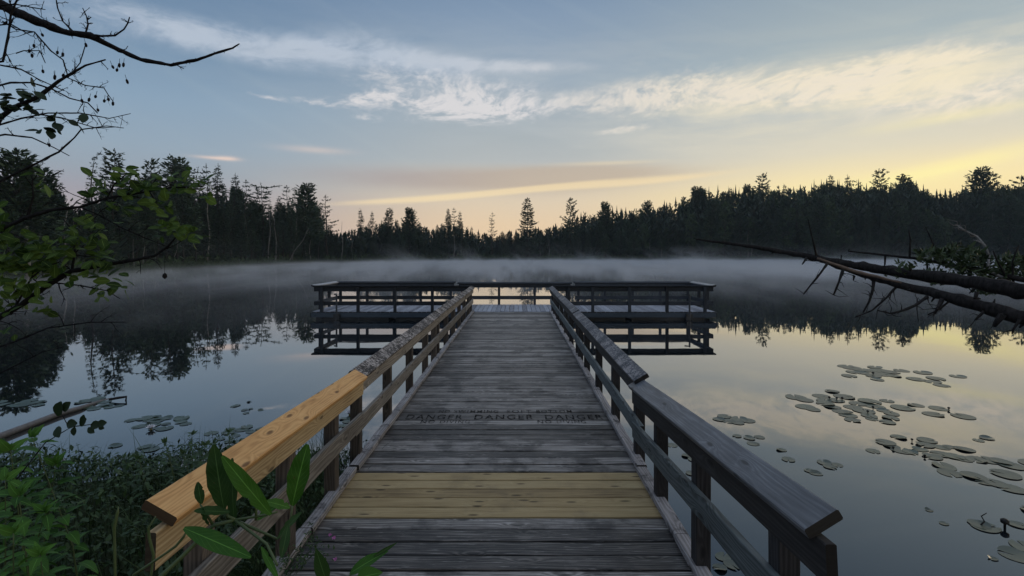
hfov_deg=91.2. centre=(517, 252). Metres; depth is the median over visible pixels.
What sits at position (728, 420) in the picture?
lily pad
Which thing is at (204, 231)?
spruce tree
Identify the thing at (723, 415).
lily pad
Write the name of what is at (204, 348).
lake water
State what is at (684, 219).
broadleaf tree
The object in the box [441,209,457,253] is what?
spruce tree
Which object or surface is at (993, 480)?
lily pad
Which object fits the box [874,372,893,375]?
lily pad
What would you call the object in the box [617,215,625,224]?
pine tree
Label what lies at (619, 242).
pine tree
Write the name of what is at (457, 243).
cedar tree
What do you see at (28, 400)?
lily pad
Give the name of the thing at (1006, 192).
broadleaf tree
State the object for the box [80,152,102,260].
spruce tree
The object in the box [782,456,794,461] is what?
lily pad
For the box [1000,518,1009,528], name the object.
lily bud
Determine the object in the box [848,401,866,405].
lily pad
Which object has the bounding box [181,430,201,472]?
dark shrub
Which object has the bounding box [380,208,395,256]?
cedar tree
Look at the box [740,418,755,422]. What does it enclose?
lily pad
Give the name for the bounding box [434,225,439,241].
spruce tree
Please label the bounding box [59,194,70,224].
spruce tree
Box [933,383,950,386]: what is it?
lily pad
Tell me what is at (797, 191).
pine tree
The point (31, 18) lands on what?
dead limb tree
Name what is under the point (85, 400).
lily pad
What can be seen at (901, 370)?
lily pad
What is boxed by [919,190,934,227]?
pine tree
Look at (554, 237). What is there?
background forest
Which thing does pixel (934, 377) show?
lily pad
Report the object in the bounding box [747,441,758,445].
lily pad
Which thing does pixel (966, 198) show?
pine tree
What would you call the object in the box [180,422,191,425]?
lily pad
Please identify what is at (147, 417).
lily pad
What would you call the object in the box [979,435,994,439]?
lily pad
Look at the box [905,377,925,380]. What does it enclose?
lily pad
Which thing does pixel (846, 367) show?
lily pad
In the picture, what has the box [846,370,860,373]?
lily pad
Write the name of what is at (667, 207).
spruce tree
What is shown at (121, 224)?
spruce tree
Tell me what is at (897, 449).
lily pad
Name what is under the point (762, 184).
pine tree
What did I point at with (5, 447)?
toothed plant
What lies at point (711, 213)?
pine tree
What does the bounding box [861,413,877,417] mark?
lily pad
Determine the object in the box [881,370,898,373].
lily pad
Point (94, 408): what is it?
lily pad
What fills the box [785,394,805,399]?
lily pad
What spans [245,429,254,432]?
lily pad
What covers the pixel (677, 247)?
spruce tree
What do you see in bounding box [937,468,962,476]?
lily pad
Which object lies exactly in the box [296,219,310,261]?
cedar tree
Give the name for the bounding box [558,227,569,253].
spruce tree
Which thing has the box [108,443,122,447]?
lily pad
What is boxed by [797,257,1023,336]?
fallen tree
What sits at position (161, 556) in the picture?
vine stem
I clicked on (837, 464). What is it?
lily pad
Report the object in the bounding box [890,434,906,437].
lily pad
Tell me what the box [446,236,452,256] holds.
spruce tree
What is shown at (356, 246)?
spruce tree
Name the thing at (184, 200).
spruce tree
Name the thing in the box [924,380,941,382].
lily pad
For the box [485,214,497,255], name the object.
spruce tree
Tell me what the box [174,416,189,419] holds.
lily pad
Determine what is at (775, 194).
broadleaf tree
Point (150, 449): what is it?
lily pad
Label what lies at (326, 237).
spruce tree
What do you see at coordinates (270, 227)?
spruce tree
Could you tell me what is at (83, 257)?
pine tree
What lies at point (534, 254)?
cedar tree
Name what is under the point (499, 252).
spruce tree
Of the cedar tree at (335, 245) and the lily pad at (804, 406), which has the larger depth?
the cedar tree at (335, 245)
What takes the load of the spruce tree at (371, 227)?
on the ground at (108, 531)
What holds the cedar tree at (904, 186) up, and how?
on the ground at (108, 531)
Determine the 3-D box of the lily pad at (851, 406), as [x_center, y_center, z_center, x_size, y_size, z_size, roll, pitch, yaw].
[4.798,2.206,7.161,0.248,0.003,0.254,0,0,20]
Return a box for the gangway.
[349,286,648,472]
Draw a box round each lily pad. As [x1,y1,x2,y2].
[13,403,30,406]
[20,399,37,402]
[79,399,96,402]
[87,406,100,410]
[96,400,111,403]
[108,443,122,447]
[131,424,147,428]
[136,415,153,419]
[139,444,155,448]
[141,446,159,451]
[148,418,164,422]
[155,426,173,430]
[160,415,173,419]
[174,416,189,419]
[175,420,187,422]
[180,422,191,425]
[205,431,218,435]
[234,427,248,431]
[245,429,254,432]
[668,443,677,446]
[712,417,724,420]
[712,563,726,569]
[715,552,730,560]
[717,414,731,417]
[722,419,736,423]
[723,559,738,569]
[731,416,747,421]
[731,421,744,424]
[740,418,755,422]
[743,435,754,439]
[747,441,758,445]
[754,435,764,438]
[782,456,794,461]
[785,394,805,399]
[795,397,813,401]
[795,404,815,408]
[806,407,820,410]
[809,470,822,474]
[812,394,827,397]
[816,398,831,401]
[816,401,834,404]
[817,459,831,463]
[823,405,840,408]
[823,464,836,468]
[827,398,844,401]
[832,409,851,412]
[832,462,842,466]
[833,394,854,398]
[839,413,857,417]
[841,366,861,369]
[841,374,856,376]
[843,405,862,409]
[844,417,860,421]
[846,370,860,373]
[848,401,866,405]
[852,408,875,413]
[857,398,881,403]
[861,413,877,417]
[865,374,881,376]
[865,448,879,452]
[866,403,885,408]
[870,377,884,380]
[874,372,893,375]
[875,439,896,444]
[876,408,892,411]
[879,399,893,402]
[879,419,895,423]
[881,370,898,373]
[882,415,899,419]
[884,411,899,415]
[890,404,915,410]
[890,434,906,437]
[890,447,911,453]
[893,369,909,371]
[902,449,918,454]
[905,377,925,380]
[907,403,924,406]
[912,446,928,450]
[913,370,932,373]
[915,441,935,447]
[916,437,937,442]
[921,411,944,416]
[922,452,942,459]
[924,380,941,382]
[925,376,945,379]
[928,406,949,410]
[929,450,945,456]
[931,461,956,470]
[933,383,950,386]
[933,444,950,449]
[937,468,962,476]
[942,452,964,458]
[949,374,966,377]
[950,413,976,418]
[953,446,975,451]
[954,455,974,461]
[959,471,988,480]
[965,456,987,462]
[967,519,990,528]
[971,521,1001,532]
[974,456,1000,463]
[975,479,995,484]
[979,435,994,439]
[983,478,1009,487]
[989,457,1014,464]
[989,469,1022,479]
[996,483,1023,493]
[997,545,1023,562]
[998,461,1023,469]
[1008,539,1023,550]
[1009,520,1023,527]
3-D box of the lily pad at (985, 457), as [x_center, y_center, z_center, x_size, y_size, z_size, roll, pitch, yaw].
[5.009,2.205,5.337,0.215,0.003,0.210,0,0,-3]
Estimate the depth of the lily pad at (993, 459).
5.35 m
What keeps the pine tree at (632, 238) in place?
on the ground at (108, 531)
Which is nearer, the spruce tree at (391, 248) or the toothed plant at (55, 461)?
the toothed plant at (55, 461)
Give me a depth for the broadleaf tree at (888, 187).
153.24 m
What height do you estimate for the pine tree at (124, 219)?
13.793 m
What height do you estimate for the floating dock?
2.359 m
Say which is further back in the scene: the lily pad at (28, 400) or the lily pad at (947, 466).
the lily pad at (28, 400)
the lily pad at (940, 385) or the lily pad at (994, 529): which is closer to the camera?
the lily pad at (994, 529)
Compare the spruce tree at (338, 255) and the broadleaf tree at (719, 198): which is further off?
the broadleaf tree at (719, 198)
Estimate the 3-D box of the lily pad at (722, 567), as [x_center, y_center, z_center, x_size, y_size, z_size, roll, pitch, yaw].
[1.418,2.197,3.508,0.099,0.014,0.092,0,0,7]
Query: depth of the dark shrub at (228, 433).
4.40 m
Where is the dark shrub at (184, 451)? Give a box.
[175,448,195,473]
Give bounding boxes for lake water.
[0,260,1023,575]
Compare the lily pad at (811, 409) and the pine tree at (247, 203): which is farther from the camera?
the pine tree at (247, 203)
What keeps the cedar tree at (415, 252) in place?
on the ground at (108, 531)
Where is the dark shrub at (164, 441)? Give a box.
[157,437,184,485]
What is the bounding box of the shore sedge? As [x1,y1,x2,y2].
[0,257,994,277]
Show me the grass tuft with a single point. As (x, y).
(310, 510)
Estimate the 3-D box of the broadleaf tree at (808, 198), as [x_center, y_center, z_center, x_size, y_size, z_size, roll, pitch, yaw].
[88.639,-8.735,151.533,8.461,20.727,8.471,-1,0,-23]
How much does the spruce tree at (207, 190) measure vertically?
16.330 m
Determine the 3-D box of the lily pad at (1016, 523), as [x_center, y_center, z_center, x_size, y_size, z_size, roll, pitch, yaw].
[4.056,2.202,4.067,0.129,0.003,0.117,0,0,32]
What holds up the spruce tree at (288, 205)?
on the ground at (108, 531)
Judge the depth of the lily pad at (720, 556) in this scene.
3.64 m
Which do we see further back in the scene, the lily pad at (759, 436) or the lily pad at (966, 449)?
the lily pad at (759, 436)
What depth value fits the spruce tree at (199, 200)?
78.82 m
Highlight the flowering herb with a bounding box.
[251,522,336,575]
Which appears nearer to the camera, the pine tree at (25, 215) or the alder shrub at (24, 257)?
the alder shrub at (24, 257)
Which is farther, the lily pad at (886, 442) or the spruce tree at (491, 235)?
the spruce tree at (491, 235)
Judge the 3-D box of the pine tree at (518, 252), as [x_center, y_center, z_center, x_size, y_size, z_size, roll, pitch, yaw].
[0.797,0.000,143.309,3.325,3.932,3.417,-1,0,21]
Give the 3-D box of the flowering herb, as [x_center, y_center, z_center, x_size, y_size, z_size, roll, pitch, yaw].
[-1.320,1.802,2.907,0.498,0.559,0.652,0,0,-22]
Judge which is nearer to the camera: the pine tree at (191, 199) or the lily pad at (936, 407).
the lily pad at (936, 407)
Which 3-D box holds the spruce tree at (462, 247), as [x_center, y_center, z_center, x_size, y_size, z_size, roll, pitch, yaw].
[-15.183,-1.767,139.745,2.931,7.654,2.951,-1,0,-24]
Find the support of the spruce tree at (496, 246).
on the ground at (108, 531)
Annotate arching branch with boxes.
[947,219,1003,278]
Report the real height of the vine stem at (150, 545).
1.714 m
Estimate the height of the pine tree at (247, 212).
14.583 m
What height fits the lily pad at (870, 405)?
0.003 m
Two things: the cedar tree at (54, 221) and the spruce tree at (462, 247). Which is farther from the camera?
the spruce tree at (462, 247)
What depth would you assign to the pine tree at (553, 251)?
144.11 m
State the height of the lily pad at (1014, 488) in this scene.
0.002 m
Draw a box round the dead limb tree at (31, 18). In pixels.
[0,0,238,69]
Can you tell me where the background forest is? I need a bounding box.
[0,179,1023,261]
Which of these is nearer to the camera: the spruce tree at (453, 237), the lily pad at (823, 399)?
the lily pad at (823, 399)
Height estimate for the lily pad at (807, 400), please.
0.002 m
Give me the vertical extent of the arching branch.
0.577 m
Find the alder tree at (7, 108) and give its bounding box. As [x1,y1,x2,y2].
[0,0,130,191]
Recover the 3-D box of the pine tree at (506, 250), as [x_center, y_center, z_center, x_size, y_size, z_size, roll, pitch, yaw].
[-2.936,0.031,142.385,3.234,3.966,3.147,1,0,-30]
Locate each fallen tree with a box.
[693,219,1023,299]
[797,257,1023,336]
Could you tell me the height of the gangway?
1.219 m
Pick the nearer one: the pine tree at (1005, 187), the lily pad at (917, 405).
the lily pad at (917, 405)
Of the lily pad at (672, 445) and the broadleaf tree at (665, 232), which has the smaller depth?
the lily pad at (672, 445)
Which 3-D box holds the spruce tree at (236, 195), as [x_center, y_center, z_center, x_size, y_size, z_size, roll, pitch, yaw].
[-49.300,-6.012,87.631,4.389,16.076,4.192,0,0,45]
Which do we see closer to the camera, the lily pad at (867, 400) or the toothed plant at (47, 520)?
the toothed plant at (47, 520)
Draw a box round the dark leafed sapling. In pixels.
[16,401,106,568]
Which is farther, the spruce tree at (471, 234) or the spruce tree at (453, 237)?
the spruce tree at (471, 234)
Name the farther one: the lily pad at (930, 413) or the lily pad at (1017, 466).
the lily pad at (930, 413)
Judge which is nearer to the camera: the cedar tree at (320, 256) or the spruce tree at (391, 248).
the cedar tree at (320, 256)
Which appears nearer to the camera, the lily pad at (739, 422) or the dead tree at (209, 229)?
the lily pad at (739, 422)
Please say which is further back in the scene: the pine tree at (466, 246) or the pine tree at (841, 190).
the pine tree at (841, 190)
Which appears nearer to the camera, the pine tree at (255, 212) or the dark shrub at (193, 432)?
the dark shrub at (193, 432)
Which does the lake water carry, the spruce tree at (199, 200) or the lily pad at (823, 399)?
the lily pad at (823, 399)
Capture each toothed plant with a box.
[0,437,59,575]
[0,466,38,573]
[0,478,55,575]
[0,498,65,575]
[0,516,45,575]
[12,424,98,575]
[18,542,73,575]
[19,450,81,575]
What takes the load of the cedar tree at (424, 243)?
on the ground at (108, 531)
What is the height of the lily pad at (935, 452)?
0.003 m
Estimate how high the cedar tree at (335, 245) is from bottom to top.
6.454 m
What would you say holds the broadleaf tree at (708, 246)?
on the ground at (108, 531)
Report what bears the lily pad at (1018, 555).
on the lake water
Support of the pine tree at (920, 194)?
on the ground at (108, 531)
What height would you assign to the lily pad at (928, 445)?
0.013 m
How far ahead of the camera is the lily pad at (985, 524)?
4.07 m
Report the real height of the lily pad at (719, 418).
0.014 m
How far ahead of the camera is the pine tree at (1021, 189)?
145.49 m
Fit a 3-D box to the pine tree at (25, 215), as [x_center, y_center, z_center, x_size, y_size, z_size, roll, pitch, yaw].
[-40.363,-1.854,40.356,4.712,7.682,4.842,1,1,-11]
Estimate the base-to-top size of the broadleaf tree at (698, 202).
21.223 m
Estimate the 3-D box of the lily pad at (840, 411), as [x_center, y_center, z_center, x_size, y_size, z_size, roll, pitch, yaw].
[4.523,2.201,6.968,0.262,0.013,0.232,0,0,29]
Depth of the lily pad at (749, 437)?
5.98 m
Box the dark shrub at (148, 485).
[128,453,154,522]
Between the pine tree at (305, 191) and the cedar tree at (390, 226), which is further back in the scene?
the cedar tree at (390, 226)
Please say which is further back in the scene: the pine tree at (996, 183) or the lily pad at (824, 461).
the pine tree at (996, 183)
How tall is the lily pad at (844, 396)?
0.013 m
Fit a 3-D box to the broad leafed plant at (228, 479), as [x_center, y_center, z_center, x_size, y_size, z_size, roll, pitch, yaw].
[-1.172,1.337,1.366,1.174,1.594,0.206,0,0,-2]
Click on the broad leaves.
(362, 567)
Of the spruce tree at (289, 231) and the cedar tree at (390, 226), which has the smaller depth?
the spruce tree at (289, 231)
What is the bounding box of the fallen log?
[0,396,126,438]
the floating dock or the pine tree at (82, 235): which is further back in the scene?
the pine tree at (82, 235)
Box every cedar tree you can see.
[44,195,66,263]
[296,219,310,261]
[307,216,316,257]
[312,211,324,255]
[314,237,323,259]
[332,235,338,255]
[368,235,377,259]
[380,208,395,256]
[412,240,419,259]
[420,234,428,258]
[429,238,435,258]
[454,225,459,257]
[502,235,509,256]
[512,234,517,256]
[532,245,536,259]
[561,240,565,258]
[575,230,581,258]
[727,188,733,205]
[852,187,861,254]
[857,205,875,259]
[866,215,878,257]
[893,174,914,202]
[894,183,908,254]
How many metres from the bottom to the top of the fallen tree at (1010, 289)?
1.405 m
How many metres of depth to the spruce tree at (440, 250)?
138.28 m
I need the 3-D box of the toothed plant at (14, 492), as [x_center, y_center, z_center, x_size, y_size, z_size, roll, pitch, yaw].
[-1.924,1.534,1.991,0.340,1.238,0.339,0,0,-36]
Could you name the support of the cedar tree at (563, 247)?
on the ground at (108, 531)
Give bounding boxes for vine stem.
[112,506,118,575]
[132,533,185,575]
[147,516,155,575]
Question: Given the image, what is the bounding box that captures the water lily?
[145,424,154,429]
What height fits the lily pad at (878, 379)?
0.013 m
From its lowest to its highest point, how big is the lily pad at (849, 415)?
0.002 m
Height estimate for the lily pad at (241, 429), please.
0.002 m
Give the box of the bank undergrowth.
[0,431,367,575]
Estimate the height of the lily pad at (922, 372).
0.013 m
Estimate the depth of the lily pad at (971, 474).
4.97 m
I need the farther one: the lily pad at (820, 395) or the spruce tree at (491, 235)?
the spruce tree at (491, 235)
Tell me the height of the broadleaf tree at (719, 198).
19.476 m
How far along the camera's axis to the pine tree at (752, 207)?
155.74 m
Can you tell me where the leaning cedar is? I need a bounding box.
[848,227,1023,295]
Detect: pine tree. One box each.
[0,147,69,277]
[5,187,50,243]
[32,166,78,252]
[66,214,85,252]
[71,218,98,265]
[75,220,109,261]
[76,147,151,232]
[136,158,175,258]
[141,153,201,251]
[153,200,186,257]
[162,156,204,254]
[188,167,211,255]
[198,192,219,248]
[215,187,228,206]
[228,188,256,230]
[229,186,249,217]
[246,203,266,256]
[248,183,282,256]
[272,203,294,253]
[285,182,328,253]
[341,246,354,260]
[392,238,406,260]
[397,207,421,259]
[458,238,468,254]
[502,246,511,255]
[512,197,541,256]
[516,246,522,256]
[534,230,545,245]
[550,246,558,256]
[560,198,583,252]
[592,210,603,255]
[594,201,615,245]
[611,229,628,259]
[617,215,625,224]
[628,233,642,259]
[636,200,658,241]
[655,207,666,223]
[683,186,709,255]
[698,198,725,259]
[721,191,735,207]
[740,184,751,204]
[744,198,756,218]
[746,194,760,255]
[753,172,770,213]
[795,188,805,198]
[830,185,853,255]
[864,168,899,217]
[913,193,932,236]
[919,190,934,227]
[958,191,970,216]
[961,166,999,204]
[966,208,989,246]
[981,171,1006,203]
[1001,184,1012,192]
[1005,175,1023,194]
[1010,186,1023,197]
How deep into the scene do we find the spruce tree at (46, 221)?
44.49 m
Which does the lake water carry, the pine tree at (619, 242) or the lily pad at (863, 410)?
the lily pad at (863, 410)
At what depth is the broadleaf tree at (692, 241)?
144.76 m
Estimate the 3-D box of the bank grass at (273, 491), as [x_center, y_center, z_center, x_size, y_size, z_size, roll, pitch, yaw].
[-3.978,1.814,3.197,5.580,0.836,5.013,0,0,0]
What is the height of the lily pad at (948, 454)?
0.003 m
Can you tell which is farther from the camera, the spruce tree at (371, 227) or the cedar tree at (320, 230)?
the spruce tree at (371, 227)
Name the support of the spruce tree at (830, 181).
on the ground at (108, 531)
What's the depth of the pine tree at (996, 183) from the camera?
148.31 m
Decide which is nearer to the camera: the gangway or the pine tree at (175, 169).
the gangway
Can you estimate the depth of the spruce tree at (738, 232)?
143.82 m
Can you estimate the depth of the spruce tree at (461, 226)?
142.61 m
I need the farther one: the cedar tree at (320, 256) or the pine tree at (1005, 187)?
the pine tree at (1005, 187)
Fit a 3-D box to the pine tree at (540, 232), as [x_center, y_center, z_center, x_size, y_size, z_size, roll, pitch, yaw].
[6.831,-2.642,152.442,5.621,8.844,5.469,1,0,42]
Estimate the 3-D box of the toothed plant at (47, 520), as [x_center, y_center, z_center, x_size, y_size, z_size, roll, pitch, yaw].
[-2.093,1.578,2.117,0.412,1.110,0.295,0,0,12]
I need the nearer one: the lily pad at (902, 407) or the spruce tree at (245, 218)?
the lily pad at (902, 407)
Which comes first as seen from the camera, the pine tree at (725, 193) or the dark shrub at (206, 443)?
the dark shrub at (206, 443)
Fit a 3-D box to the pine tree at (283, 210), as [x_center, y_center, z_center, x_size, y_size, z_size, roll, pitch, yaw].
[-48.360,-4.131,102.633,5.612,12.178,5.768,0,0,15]
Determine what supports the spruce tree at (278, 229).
on the ground at (108, 531)
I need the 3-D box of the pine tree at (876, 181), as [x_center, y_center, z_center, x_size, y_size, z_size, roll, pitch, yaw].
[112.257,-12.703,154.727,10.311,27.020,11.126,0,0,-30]
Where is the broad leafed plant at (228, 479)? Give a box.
[158,444,310,575]
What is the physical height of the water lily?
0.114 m
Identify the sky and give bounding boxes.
[0,0,1023,242]
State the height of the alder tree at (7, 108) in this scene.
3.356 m
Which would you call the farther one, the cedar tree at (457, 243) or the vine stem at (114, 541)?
the cedar tree at (457, 243)
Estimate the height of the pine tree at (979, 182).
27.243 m
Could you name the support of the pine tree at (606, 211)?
on the ground at (108, 531)
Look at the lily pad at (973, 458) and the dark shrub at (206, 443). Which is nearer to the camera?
the dark shrub at (206, 443)
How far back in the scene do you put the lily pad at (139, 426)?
6.37 m
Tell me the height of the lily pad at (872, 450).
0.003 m
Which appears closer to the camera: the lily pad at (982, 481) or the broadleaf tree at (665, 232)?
the lily pad at (982, 481)
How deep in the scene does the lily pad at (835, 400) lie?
7.48 m
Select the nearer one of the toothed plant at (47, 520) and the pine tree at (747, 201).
the toothed plant at (47, 520)
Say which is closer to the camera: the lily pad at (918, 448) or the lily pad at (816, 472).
the lily pad at (816, 472)
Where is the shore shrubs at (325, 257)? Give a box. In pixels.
[0,251,1011,279]
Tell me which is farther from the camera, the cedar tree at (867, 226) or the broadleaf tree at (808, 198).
the broadleaf tree at (808, 198)
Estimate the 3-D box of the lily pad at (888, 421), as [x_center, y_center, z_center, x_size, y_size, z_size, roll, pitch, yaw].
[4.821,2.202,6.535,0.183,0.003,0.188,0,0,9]
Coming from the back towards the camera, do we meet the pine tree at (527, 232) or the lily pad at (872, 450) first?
the pine tree at (527, 232)
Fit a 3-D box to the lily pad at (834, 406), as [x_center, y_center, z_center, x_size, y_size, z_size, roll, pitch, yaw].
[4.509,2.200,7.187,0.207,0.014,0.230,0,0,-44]
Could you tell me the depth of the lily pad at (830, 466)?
5.17 m
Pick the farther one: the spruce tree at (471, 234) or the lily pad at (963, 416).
the spruce tree at (471, 234)
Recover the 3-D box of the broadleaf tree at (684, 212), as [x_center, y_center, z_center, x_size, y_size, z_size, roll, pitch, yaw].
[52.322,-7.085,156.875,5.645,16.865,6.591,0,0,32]
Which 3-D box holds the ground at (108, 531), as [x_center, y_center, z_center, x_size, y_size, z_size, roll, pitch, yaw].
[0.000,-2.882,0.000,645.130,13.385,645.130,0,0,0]
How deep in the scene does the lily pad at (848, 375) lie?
9.01 m
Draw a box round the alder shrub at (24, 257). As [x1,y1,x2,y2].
[0,159,216,373]
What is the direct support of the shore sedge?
on the ground at (108, 531)
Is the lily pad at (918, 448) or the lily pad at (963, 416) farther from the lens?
the lily pad at (963, 416)
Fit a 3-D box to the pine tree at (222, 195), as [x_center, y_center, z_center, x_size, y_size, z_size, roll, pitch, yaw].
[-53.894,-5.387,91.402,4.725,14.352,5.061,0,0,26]
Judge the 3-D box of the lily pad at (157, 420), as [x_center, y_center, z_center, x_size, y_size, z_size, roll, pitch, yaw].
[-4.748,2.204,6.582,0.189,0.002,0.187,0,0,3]
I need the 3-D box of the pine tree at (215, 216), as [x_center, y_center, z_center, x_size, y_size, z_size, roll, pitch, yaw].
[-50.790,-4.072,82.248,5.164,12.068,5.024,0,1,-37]
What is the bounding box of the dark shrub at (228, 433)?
[222,428,236,447]
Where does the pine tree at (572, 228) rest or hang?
on the ground at (108, 531)
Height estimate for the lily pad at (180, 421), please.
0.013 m
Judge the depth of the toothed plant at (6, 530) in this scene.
1.80 m
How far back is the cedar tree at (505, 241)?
144.24 m
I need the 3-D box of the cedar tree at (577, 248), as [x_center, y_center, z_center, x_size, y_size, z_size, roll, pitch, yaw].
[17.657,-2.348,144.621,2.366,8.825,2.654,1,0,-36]
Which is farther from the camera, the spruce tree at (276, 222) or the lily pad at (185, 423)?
the spruce tree at (276, 222)
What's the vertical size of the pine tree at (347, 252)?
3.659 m
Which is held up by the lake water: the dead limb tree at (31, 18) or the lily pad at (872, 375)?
the lily pad at (872, 375)
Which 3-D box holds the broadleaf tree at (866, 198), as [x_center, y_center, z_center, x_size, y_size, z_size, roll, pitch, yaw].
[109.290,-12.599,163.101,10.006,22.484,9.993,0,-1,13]
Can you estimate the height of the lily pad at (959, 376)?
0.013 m
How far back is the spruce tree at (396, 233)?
137.74 m
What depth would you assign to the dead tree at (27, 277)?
38.45 m
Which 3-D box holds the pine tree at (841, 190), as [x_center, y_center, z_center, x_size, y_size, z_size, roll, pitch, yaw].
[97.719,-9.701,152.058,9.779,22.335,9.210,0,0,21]
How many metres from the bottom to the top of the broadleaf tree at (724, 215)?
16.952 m
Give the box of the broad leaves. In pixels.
[314,543,395,575]
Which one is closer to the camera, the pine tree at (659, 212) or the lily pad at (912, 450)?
the lily pad at (912, 450)
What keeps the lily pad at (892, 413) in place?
on the lake water
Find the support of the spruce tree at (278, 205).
on the ground at (108, 531)
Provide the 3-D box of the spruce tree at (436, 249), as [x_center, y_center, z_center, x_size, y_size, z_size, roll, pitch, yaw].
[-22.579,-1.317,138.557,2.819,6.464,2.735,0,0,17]
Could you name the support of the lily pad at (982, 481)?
on the lake water
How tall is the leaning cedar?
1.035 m
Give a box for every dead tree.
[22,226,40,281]
[204,187,212,261]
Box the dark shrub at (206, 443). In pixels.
[193,440,213,467]
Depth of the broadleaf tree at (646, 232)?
142.47 m
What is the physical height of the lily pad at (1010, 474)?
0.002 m
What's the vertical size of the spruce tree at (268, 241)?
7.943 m
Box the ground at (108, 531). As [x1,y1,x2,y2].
[0,251,1001,575]
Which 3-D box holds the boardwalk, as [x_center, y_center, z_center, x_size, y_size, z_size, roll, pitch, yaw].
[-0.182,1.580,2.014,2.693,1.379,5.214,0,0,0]
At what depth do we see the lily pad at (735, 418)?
6.68 m
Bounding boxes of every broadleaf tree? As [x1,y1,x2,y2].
[628,209,641,232]
[638,223,649,259]
[658,221,673,250]
[677,205,687,255]
[682,208,700,244]
[685,213,699,255]
[687,190,711,214]
[700,217,718,256]
[714,195,726,254]
[715,201,735,259]
[763,189,778,256]
[801,190,817,238]
[816,182,828,195]
[848,180,868,203]
[887,182,903,205]
[999,187,1016,196]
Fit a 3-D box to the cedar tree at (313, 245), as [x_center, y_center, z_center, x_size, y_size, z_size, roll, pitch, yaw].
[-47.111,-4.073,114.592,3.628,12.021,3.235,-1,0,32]
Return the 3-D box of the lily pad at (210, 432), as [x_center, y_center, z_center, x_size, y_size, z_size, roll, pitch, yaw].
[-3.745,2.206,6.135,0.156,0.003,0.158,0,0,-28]
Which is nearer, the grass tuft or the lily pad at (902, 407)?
the grass tuft
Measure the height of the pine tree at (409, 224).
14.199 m
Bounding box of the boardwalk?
[141,370,842,575]
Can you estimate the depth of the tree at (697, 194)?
154.72 m
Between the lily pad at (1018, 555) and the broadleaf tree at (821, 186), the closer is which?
the lily pad at (1018, 555)
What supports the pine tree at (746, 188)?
on the ground at (108, 531)
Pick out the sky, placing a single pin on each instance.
(477, 109)
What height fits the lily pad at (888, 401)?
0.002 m
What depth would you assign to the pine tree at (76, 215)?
50.34 m
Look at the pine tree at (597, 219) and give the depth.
153.69 m
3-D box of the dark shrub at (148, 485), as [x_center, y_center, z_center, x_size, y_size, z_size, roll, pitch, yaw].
[-2.829,1.808,3.810,0.210,0.595,0.202,0,0,35]
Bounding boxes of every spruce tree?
[34,193,57,246]
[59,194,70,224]
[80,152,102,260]
[113,190,132,257]
[176,193,194,261]
[193,192,213,255]
[194,201,218,259]
[200,165,219,259]
[208,163,232,252]
[227,173,247,257]
[236,179,255,258]
[261,215,279,256]
[262,224,272,255]
[268,209,279,256]
[271,197,285,253]
[271,218,285,258]
[278,185,300,257]
[284,204,301,262]
[307,220,314,257]
[317,195,338,255]
[336,246,340,260]
[354,234,362,256]
[355,210,367,257]
[367,213,376,250]
[383,230,396,260]
[395,220,398,238]
[432,236,438,255]
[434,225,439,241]
[437,227,445,254]
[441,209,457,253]
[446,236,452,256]
[450,209,460,259]
[450,230,456,259]
[456,213,465,245]
[457,234,465,259]
[468,227,474,259]
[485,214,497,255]
[494,236,499,254]
[497,247,502,257]
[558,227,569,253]
[569,235,576,255]
[583,230,593,256]
[665,206,670,236]
[673,224,682,259]
[733,207,748,259]
[826,176,834,194]
[843,174,850,193]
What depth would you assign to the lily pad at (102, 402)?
7.42 m
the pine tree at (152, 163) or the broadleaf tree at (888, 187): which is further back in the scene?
the broadleaf tree at (888, 187)
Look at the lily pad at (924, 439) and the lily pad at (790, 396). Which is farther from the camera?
the lily pad at (790, 396)
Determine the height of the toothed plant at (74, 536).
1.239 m
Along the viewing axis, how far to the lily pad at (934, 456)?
5.42 m
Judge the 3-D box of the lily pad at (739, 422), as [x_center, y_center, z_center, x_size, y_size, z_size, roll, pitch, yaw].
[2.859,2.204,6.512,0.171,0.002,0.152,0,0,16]
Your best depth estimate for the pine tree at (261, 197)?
95.81 m
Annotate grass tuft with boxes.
[263,482,332,527]
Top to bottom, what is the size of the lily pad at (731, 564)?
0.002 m
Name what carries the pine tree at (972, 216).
on the ground at (108, 531)
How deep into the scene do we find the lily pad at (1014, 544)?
3.79 m
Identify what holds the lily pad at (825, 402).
on the lake water
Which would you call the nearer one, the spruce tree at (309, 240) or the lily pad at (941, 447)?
the lily pad at (941, 447)
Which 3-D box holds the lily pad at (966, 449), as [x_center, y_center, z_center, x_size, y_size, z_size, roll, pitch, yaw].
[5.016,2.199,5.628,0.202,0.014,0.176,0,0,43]
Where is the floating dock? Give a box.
[310,281,716,320]
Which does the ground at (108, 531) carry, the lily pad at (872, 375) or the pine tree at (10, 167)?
the pine tree at (10, 167)
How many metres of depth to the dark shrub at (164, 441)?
3.90 m
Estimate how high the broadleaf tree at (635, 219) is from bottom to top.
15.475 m
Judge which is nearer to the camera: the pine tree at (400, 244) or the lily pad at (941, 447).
the lily pad at (941, 447)
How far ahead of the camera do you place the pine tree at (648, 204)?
149.09 m
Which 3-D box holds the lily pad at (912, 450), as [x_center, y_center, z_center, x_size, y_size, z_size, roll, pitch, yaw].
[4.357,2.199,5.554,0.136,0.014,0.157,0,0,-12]
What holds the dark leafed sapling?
on the ground at (108, 531)
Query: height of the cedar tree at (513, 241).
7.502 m
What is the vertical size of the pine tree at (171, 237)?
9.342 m
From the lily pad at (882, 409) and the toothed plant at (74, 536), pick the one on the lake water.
the lily pad at (882, 409)
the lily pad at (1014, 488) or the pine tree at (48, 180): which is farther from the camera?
the pine tree at (48, 180)
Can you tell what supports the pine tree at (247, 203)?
on the ground at (108, 531)
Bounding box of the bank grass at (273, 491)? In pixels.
[0,413,391,575]

